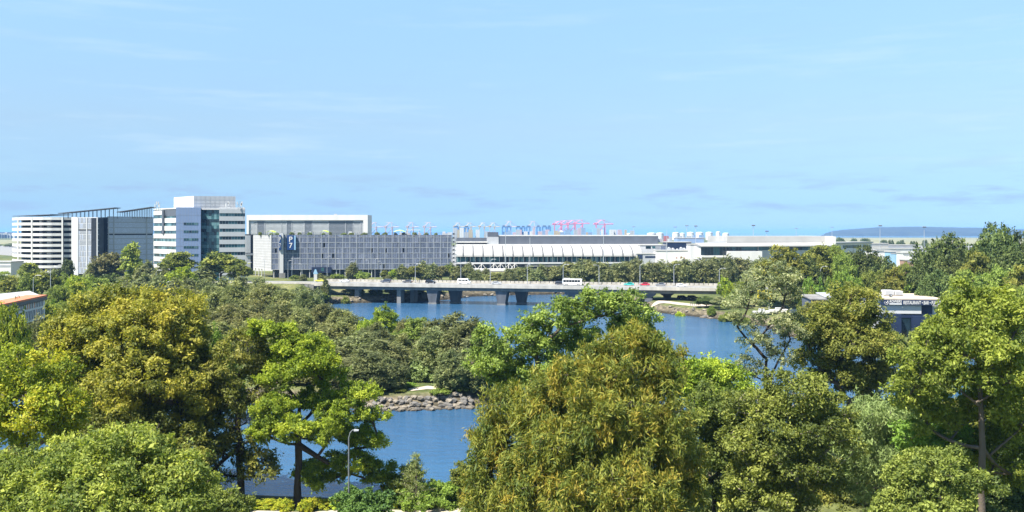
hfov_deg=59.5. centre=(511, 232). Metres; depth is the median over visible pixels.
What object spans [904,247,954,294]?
fig tree
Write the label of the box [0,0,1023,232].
sky
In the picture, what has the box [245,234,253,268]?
link building
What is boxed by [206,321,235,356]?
casuarina
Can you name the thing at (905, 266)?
rounded tree
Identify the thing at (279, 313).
casuarina
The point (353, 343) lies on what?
casuarina
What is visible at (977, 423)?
gum tree
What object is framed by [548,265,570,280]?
gum tree
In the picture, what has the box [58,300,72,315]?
rounded tree
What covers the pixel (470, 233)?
container stack
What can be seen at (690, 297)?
parked car
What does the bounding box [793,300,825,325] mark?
gum tree
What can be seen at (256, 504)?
shrub
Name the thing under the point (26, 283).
rounded tree
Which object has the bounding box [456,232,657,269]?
airport terminal
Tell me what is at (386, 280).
car
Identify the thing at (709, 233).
storage tank
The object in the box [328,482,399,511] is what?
shrub
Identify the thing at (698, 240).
blue hangar
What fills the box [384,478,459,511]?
shrub
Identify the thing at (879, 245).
storage shed
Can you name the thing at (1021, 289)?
rounded tree
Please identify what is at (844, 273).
shrub
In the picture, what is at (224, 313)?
casuarina
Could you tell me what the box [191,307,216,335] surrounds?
casuarina
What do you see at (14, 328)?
rounded tree
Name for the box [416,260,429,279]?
casuarina
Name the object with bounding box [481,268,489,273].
casuarina
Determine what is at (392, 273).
rounded tree
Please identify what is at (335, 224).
hotel
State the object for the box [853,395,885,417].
gum tree
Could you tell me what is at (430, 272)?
casuarina
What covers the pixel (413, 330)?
gum tree
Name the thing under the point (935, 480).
tree
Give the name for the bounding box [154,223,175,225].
window
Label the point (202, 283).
casuarina
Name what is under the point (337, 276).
rounded tree
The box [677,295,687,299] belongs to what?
parked car
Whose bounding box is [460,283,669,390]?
gum tree
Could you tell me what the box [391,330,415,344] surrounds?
gum tree
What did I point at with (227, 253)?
window
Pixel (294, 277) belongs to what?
rounded tree
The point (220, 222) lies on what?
window
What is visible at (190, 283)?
casuarina
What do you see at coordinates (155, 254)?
window
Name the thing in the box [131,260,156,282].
casuarina
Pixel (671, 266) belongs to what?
casuarina
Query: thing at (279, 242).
blade sign
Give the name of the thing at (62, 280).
rounded tree
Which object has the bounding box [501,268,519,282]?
casuarina
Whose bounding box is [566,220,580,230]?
container crane
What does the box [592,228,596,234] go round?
container stack
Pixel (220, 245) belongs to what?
window
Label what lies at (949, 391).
gum tree
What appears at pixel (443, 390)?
shrub
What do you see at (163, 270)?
casuarina
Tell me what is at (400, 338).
casuarina
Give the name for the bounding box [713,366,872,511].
gum tree
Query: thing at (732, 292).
shrub
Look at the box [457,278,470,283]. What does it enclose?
minivan
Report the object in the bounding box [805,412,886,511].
tree
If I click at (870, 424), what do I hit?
silvery tree
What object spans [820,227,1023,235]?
hills
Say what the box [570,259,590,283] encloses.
casuarina
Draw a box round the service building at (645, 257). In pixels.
[635,253,655,263]
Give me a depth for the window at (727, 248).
623.67 m
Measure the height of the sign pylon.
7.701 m
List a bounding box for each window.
[154,215,175,218]
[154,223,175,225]
[154,231,175,233]
[154,238,175,241]
[154,246,175,249]
[154,253,166,256]
[184,230,197,232]
[184,238,197,240]
[219,213,244,215]
[219,221,244,223]
[219,229,244,231]
[219,236,244,239]
[219,244,244,246]
[219,252,244,254]
[701,247,725,254]
[726,247,757,250]
[758,247,778,249]
[785,247,809,249]
[843,245,858,247]
[901,318,910,336]
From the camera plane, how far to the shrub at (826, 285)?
311.39 m
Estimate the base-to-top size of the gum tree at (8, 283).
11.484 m
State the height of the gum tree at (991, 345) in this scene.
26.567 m
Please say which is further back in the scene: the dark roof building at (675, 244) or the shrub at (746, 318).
the dark roof building at (675, 244)
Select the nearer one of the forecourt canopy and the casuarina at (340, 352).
the casuarina at (340, 352)
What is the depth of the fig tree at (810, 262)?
341.29 m
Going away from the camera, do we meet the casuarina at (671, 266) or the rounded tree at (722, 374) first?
the rounded tree at (722, 374)
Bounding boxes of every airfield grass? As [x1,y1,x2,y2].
[0,240,20,243]
[842,238,1023,243]
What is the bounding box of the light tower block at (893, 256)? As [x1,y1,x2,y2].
[884,251,900,265]
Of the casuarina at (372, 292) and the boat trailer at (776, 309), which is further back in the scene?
the casuarina at (372, 292)
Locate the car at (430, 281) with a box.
[425,280,435,283]
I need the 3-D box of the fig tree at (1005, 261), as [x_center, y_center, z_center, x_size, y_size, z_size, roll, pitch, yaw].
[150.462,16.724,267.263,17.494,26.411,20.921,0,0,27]
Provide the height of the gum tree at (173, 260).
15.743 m
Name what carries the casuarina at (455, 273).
on the terrain at (368, 298)
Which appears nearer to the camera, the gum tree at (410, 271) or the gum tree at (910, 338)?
the gum tree at (910, 338)
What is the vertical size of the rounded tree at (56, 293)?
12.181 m
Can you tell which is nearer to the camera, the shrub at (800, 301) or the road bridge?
the shrub at (800, 301)
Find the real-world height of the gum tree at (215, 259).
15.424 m
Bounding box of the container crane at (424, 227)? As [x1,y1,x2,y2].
[422,222,434,234]
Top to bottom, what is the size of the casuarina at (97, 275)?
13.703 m
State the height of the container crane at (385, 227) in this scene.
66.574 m
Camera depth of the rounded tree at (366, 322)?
204.31 m
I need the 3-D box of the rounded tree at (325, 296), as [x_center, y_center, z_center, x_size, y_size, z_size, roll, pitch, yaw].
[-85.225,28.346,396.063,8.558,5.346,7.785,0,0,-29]
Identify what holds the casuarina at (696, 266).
on the terrain at (368, 298)
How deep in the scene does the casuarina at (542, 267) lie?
489.97 m
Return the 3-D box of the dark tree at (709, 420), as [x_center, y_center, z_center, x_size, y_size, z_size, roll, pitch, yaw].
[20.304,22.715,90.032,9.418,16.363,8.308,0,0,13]
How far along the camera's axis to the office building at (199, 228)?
471.90 m
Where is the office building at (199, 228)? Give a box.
[154,196,244,279]
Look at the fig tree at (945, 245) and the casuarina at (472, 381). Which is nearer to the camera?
the casuarina at (472, 381)
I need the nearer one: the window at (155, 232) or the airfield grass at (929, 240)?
the window at (155, 232)
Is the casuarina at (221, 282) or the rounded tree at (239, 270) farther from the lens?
the rounded tree at (239, 270)
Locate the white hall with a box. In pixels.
[653,250,687,264]
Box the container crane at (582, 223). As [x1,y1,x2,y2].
[575,220,589,229]
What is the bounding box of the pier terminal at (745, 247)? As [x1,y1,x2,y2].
[686,236,835,263]
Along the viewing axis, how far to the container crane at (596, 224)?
2997.00 m
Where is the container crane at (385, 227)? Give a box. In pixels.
[383,222,398,234]
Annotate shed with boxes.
[801,294,826,307]
[816,292,830,300]
[865,250,891,259]
[872,243,888,249]
[874,248,922,252]
[888,245,914,247]
[896,252,910,265]
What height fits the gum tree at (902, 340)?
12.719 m
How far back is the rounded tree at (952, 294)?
226.73 m
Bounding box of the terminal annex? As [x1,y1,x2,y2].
[638,244,665,252]
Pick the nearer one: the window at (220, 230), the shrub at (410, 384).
the shrub at (410, 384)
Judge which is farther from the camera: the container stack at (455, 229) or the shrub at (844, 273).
the container stack at (455, 229)
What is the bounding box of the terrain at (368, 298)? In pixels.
[0,238,1013,511]
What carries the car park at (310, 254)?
on the terrain at (368, 298)
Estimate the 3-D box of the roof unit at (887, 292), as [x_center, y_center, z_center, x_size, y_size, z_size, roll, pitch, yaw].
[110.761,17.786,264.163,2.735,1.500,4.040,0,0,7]
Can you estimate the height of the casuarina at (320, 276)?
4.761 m
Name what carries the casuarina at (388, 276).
on the terrain at (368, 298)
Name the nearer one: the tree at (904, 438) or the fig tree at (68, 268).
the tree at (904, 438)
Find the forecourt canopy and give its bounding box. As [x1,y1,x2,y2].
[472,263,519,270]
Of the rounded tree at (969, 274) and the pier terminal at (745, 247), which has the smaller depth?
the rounded tree at (969, 274)
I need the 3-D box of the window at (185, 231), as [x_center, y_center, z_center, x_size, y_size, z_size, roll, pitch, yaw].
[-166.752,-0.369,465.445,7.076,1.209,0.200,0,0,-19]
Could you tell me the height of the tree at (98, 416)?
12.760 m
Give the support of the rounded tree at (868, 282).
on the terrain at (368, 298)
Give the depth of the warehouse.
540.40 m
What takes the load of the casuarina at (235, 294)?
on the terrain at (368, 298)
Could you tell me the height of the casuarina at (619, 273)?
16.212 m
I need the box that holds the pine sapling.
[397,452,437,507]
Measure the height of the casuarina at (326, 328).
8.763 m
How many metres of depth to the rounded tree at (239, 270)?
423.26 m
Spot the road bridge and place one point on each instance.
(503, 290)
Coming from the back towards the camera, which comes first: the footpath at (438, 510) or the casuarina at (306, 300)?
the casuarina at (306, 300)
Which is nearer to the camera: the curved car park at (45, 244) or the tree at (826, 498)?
the tree at (826, 498)
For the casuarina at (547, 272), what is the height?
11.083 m
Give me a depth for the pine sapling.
99.83 m
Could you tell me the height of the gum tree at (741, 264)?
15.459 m
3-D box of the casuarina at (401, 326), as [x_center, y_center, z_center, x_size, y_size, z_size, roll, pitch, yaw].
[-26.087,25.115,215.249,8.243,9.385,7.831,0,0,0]
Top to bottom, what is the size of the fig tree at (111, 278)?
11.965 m
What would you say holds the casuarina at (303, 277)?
on the terrain at (368, 298)
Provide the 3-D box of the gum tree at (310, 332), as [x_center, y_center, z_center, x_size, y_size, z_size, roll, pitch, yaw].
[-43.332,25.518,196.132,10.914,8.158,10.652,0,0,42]
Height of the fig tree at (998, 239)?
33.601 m
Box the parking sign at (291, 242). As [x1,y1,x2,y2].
[287,235,295,249]
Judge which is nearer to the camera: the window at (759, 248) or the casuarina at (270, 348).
the casuarina at (270, 348)
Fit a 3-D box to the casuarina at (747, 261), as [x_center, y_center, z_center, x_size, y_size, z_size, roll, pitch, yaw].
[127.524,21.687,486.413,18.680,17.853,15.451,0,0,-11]
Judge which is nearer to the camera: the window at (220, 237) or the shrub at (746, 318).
the shrub at (746, 318)
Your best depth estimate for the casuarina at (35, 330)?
183.35 m
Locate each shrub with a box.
[45,298,62,323]
[196,483,257,511]
[251,499,262,509]
[259,498,276,509]
[272,497,295,511]
[296,497,316,511]
[312,496,326,508]
[319,498,335,510]
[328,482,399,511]
[341,296,350,303]
[374,461,424,497]
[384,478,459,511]
[392,388,406,392]
[405,358,432,382]
[405,382,418,386]
[429,387,452,395]
[449,385,467,391]
[449,460,476,510]
[675,311,685,316]
[707,306,715,315]
[718,312,731,321]
[726,288,748,307]
[730,314,750,324]
[796,286,817,310]
[802,276,814,293]
[813,277,824,293]
[823,276,836,291]
[833,268,851,283]
[835,276,844,291]
[855,276,863,286]
[903,283,913,292]
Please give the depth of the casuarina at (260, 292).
275.07 m
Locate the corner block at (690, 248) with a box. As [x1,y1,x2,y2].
[686,244,698,262]
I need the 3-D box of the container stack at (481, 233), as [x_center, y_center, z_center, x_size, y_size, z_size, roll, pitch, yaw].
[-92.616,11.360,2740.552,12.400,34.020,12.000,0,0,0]
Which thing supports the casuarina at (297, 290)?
on the terrain at (368, 298)
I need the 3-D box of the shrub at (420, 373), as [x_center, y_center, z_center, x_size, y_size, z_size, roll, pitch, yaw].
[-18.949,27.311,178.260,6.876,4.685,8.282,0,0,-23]
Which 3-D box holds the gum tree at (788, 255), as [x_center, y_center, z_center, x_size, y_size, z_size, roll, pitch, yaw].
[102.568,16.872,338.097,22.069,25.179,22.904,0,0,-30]
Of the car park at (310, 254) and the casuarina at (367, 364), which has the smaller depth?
the casuarina at (367, 364)
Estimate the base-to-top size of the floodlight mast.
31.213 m
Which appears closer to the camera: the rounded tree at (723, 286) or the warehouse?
the rounded tree at (723, 286)
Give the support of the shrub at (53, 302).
on the terrain at (368, 298)
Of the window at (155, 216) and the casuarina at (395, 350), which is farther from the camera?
the window at (155, 216)
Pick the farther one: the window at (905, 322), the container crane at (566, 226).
the container crane at (566, 226)
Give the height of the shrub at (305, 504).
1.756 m
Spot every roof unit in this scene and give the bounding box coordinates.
[881,290,894,295]
[894,290,902,295]
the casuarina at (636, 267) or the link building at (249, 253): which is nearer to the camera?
the casuarina at (636, 267)
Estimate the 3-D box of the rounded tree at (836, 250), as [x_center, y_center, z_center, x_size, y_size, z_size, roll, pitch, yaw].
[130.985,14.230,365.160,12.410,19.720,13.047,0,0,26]
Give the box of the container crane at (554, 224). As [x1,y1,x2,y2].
[552,221,568,230]
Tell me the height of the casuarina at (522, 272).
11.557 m
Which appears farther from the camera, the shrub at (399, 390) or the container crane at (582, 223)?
the container crane at (582, 223)
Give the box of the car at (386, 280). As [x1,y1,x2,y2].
[380,279,390,282]
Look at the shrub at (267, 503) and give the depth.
100.09 m
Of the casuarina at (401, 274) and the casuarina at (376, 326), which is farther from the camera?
the casuarina at (401, 274)
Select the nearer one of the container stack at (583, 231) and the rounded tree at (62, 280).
the rounded tree at (62, 280)
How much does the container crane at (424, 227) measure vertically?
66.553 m
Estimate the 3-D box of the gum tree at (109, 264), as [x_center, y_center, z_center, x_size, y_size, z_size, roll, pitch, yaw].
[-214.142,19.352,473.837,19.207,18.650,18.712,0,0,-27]
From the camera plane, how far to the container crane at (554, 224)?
2997.30 m
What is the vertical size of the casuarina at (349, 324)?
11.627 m
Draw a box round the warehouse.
[0,261,23,274]
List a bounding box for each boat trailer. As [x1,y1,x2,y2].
[753,309,770,313]
[769,307,787,313]
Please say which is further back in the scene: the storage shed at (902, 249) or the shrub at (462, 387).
the storage shed at (902, 249)
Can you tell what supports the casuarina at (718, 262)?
on the terrain at (368, 298)
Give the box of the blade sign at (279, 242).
[279,235,280,249]
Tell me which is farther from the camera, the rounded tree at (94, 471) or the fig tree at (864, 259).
the fig tree at (864, 259)
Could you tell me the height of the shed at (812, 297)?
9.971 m
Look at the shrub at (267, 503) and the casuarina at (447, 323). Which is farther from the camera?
the casuarina at (447, 323)
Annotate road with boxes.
[213,280,317,282]
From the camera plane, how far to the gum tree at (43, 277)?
373.22 m
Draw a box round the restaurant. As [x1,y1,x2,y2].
[857,293,939,336]
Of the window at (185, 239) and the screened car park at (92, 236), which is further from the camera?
the screened car park at (92, 236)
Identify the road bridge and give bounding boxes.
[304,279,719,304]
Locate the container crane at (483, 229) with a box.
[478,223,488,237]
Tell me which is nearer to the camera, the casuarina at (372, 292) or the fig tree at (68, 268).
the casuarina at (372, 292)
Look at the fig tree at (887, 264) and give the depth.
343.02 m
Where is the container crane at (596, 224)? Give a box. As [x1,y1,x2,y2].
[593,220,612,234]
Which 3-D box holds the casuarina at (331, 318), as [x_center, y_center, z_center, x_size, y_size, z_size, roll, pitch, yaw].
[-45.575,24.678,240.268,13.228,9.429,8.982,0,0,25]
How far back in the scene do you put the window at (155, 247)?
474.99 m
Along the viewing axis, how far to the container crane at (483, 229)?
3491.81 m
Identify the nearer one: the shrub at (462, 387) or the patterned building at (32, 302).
the shrub at (462, 387)
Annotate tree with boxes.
[0,275,20,292]
[0,296,33,376]
[0,339,99,462]
[0,420,225,511]
[0,445,36,481]
[15,271,42,293]
[16,262,41,276]
[29,269,59,294]
[32,277,231,443]
[41,404,219,511]
[44,284,73,304]
[45,303,64,313]
[51,272,68,287]
[58,259,74,276]
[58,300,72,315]
[61,274,90,287]
[67,277,92,295]
[85,273,110,288]
[87,251,125,277]
[100,272,121,293]
[117,241,142,277]
[157,251,195,270]
[164,263,198,283]
[187,322,294,494]
[196,251,249,278]
[200,321,246,415]
[223,261,254,278]
[242,316,398,506]
[289,275,299,280]
[303,330,336,346]
[315,291,328,299]
[331,274,345,278]
[340,289,354,294]
[353,270,370,278]
[354,316,387,337]
[368,301,399,333]
[380,270,387,276]
[383,290,396,294]
[388,268,396,277]
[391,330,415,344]
[398,316,428,343]
[404,266,422,280]
[435,266,449,278]
[444,262,454,278]
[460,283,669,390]
[482,272,502,281]
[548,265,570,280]
[562,261,573,273]
[582,259,595,270]
[584,261,604,281]
[671,261,681,275]
[676,350,758,475]
[677,377,757,511]
[693,296,713,306]
[709,297,726,308]
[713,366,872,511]
[715,275,732,299]
[720,258,812,416]
[728,279,753,306]
[733,257,747,275]
[742,255,770,301]
[748,244,816,308]
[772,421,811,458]
[777,286,802,308]
[787,279,922,406]
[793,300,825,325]
[798,255,825,287]
[803,243,834,277]
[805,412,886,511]
[824,243,844,280]
[827,385,920,506]
[830,250,859,281]
[842,244,883,279]
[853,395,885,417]
[860,270,882,291]
[862,440,1012,511]
[869,255,897,278]
[875,266,908,292]
[877,275,1023,511]
[879,329,912,372]
[884,386,927,420]
[887,417,977,509]
[895,261,911,291]
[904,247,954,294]
[907,326,931,356]
[908,231,970,271]
[914,268,952,306]
[914,364,955,401]
[933,247,969,292]
[935,287,975,328]
[941,396,986,426]
[946,267,983,293]
[959,246,992,279]
[963,221,1021,264]
[969,427,1023,511]
[971,263,1015,290]
[986,245,1023,279]
[1003,264,1023,292]
[1010,284,1023,342]
[1012,230,1023,260]
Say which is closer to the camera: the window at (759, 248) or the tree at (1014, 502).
the tree at (1014, 502)
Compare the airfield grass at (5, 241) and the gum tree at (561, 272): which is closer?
the gum tree at (561, 272)
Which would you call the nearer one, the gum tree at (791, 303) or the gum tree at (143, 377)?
the gum tree at (143, 377)
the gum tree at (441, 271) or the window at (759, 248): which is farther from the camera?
the window at (759, 248)
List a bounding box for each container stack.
[453,228,456,241]
[460,228,463,237]
[464,232,468,237]
[469,230,472,237]
[476,230,479,237]
[480,230,483,237]
[581,228,585,234]
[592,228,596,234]
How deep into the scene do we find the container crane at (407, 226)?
3397.00 m
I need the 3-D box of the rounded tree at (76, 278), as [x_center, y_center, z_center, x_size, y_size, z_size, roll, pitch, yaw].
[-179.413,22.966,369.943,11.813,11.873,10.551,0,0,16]
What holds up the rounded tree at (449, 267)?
on the terrain at (368, 298)
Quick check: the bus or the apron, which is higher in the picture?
the apron
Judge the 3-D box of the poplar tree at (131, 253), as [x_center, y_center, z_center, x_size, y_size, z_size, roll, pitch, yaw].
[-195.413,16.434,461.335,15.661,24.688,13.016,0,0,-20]
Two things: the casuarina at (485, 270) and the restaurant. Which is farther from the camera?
the casuarina at (485, 270)
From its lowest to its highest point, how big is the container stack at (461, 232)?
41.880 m
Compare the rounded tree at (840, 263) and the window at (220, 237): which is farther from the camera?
the window at (220, 237)
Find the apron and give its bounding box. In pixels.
[0,246,971,265]
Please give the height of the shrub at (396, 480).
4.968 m
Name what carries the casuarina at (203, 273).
on the terrain at (368, 298)
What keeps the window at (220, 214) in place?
in the office building at (199, 228)
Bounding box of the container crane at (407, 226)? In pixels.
[406,222,416,232]
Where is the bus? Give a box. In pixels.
[562,278,582,285]
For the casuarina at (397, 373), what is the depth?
166.70 m
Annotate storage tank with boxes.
[656,233,663,239]
[672,232,678,239]
[687,232,693,237]
[696,232,702,237]
[706,232,712,239]
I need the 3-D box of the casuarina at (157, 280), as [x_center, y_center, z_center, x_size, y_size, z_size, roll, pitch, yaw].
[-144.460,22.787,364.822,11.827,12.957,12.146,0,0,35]
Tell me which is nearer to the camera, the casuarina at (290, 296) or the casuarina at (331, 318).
the casuarina at (331, 318)
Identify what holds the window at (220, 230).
in the office building at (199, 228)
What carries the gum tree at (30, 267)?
on the terrain at (368, 298)
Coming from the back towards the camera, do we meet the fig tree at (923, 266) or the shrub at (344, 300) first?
the shrub at (344, 300)
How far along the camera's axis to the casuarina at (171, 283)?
348.41 m
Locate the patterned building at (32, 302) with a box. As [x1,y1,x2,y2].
[0,291,46,336]
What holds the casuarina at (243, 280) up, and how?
on the terrain at (368, 298)
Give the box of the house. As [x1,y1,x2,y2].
[899,259,913,273]
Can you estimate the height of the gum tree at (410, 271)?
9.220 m
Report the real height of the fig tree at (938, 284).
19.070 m
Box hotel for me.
[247,214,371,270]
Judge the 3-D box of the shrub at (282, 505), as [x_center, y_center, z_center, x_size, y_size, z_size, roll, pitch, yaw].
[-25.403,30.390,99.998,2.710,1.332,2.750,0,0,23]
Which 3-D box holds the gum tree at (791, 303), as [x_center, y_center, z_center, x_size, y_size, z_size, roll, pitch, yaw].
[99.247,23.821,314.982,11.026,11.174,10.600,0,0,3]
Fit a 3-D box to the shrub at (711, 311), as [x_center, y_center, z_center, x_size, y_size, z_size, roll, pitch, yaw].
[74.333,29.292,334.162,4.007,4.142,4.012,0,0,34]
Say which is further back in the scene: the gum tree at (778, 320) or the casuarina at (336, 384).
the casuarina at (336, 384)
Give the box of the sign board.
[880,300,940,304]
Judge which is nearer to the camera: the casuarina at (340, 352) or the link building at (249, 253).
the casuarina at (340, 352)
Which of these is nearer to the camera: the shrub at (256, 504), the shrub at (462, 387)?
the shrub at (256, 504)
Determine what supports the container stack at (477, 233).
on the terrain at (368, 298)
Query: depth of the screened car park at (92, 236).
581.80 m
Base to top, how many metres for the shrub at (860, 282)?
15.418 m
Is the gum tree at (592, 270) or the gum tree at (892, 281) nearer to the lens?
the gum tree at (892, 281)
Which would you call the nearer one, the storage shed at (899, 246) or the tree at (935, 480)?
the tree at (935, 480)
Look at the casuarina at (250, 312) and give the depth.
238.37 m
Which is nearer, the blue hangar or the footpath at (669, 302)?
the footpath at (669, 302)
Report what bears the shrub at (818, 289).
on the terrain at (368, 298)
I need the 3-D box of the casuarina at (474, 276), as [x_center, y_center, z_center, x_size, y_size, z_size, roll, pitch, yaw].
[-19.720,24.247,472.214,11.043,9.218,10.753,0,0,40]
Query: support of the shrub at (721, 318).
on the terrain at (368, 298)
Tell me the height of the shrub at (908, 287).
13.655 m
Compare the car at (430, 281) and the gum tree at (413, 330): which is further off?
the car at (430, 281)
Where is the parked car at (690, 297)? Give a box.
[687,295,698,299]
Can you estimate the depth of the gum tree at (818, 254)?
357.20 m
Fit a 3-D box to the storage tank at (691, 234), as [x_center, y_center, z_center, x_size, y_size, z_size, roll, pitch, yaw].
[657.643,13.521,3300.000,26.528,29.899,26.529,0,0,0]
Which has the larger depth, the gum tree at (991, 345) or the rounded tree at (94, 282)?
the rounded tree at (94, 282)
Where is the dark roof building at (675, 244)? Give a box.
[662,241,690,249]
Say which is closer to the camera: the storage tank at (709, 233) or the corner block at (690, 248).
the corner block at (690, 248)
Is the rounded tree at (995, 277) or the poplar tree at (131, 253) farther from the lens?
the poplar tree at (131, 253)
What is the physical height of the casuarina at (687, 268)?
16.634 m
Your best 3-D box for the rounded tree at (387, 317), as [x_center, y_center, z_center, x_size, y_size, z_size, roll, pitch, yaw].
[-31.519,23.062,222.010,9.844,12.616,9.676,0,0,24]
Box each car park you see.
[12,214,70,274]
[58,207,155,275]
[254,231,456,277]
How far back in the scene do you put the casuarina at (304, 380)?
171.57 m
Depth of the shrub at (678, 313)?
341.39 m
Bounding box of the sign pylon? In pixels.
[313,269,317,280]
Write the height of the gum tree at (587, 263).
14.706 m
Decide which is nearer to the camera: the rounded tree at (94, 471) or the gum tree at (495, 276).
the rounded tree at (94, 471)
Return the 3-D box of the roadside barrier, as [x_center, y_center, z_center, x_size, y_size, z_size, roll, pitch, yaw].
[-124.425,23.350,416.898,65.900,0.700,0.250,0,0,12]
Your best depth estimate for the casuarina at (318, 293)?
382.14 m
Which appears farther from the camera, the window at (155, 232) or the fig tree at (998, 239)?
the window at (155, 232)
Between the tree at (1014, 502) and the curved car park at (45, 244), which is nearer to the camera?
the tree at (1014, 502)
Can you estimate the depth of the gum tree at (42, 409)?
82.43 m
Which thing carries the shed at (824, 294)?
on the terrain at (368, 298)
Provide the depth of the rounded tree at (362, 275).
525.99 m
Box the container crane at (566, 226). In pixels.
[559,220,573,230]
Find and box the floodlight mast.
[505,228,505,267]
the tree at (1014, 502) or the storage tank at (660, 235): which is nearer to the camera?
the tree at (1014, 502)
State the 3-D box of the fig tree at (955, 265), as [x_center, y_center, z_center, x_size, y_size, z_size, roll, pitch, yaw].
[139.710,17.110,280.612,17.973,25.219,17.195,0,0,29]
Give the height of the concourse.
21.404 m
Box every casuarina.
[25,311,45,364]
[43,335,56,362]
[51,268,61,276]
[82,261,105,278]
[113,274,133,286]
[129,272,151,298]
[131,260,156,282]
[142,272,167,289]
[149,265,170,280]
[159,277,181,301]
[179,276,198,293]
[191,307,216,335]
[192,266,217,280]
[194,275,216,295]
[198,284,227,312]
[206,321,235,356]
[207,301,242,325]
[215,276,229,288]
[216,278,252,307]
[229,298,271,334]
[232,275,252,291]
[234,281,280,316]
[234,316,276,360]
[241,276,266,291]
[244,335,281,367]
[259,297,293,336]
[266,288,296,310]
[284,306,319,335]
[288,361,312,384]
[291,288,320,312]
[296,286,305,296]
[299,274,307,280]
[309,302,338,326]
[312,287,324,304]
[314,322,346,340]
[315,354,362,390]
[317,274,324,279]
[320,277,331,302]
[325,308,353,323]
[328,346,353,358]
[330,309,365,340]
[331,328,388,354]
[344,261,359,278]
[346,347,393,390]
[360,321,395,343]
[365,335,414,377]
[367,290,383,294]
[379,356,409,390]
[382,274,392,279]
[391,332,413,356]
[392,317,416,343]
[395,264,412,279]
[411,310,469,350]
[411,326,447,373]
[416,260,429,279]
[421,263,441,279]
[430,348,468,390]
[438,316,485,355]
[450,266,465,279]
[456,312,712,511]
[458,336,507,385]
[459,346,492,392]
[461,262,476,277]
[467,270,484,281]
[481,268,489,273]
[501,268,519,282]
[515,265,536,280]
[520,268,548,282]
[537,264,546,274]
[542,266,561,282]
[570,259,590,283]
[592,261,613,283]
[611,261,630,283]
[621,256,646,283]
[639,260,664,283]
[657,259,673,284]
[665,261,676,284]
[674,256,701,284]
[681,257,704,282]
[696,257,718,284]
[707,256,718,282]
[714,255,725,282]
[718,253,741,285]
[738,256,752,280]
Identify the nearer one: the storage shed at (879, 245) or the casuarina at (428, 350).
the casuarina at (428, 350)
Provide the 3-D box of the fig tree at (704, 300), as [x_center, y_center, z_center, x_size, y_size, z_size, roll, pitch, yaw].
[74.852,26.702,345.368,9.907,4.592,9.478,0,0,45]
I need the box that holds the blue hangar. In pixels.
[674,238,703,242]
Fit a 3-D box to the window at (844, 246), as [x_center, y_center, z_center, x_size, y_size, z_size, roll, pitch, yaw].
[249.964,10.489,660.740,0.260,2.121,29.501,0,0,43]
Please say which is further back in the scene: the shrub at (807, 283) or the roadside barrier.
the roadside barrier
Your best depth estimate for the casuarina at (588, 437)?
69.56 m
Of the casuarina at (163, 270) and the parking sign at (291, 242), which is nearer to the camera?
the casuarina at (163, 270)
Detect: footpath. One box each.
[250,508,460,511]
[409,386,444,390]
[652,301,708,305]
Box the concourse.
[836,241,872,256]
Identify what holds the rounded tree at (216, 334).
on the terrain at (368, 298)
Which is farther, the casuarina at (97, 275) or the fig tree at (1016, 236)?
the casuarina at (97, 275)
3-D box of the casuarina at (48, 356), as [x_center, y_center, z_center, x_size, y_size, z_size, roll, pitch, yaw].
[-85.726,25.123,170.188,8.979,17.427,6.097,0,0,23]
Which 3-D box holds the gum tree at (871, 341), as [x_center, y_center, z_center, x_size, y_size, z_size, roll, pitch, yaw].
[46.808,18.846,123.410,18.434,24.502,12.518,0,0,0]
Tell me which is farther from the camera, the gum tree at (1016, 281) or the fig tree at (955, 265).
the fig tree at (955, 265)
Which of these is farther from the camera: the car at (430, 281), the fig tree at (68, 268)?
the fig tree at (68, 268)
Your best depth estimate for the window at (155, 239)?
473.95 m
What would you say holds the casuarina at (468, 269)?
on the terrain at (368, 298)
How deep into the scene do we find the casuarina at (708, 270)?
471.87 m
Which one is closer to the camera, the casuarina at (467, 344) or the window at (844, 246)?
the casuarina at (467, 344)
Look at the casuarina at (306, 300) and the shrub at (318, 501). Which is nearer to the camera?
the shrub at (318, 501)
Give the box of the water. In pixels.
[0,233,1023,498]
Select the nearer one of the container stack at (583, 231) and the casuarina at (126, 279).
the casuarina at (126, 279)
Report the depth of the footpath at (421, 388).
168.65 m
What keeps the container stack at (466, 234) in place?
on the terrain at (368, 298)
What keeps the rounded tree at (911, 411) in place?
on the terrain at (368, 298)
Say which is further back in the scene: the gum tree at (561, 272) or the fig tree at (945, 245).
the gum tree at (561, 272)
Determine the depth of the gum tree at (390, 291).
413.14 m
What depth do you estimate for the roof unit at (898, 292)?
261.89 m
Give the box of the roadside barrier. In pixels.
[206,281,310,283]
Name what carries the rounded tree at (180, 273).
on the terrain at (368, 298)
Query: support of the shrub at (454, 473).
on the terrain at (368, 298)
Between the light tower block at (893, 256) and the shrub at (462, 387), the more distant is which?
the light tower block at (893, 256)
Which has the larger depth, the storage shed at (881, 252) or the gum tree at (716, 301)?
the storage shed at (881, 252)
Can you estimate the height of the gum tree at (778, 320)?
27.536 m
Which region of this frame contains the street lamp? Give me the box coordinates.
[348,429,358,493]
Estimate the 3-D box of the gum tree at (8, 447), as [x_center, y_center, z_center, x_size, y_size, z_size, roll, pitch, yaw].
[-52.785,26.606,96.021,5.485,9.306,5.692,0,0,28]
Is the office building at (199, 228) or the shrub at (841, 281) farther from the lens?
the office building at (199, 228)
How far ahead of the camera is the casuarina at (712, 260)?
488.94 m
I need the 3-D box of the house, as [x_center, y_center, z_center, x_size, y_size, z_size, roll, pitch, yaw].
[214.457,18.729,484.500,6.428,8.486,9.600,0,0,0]

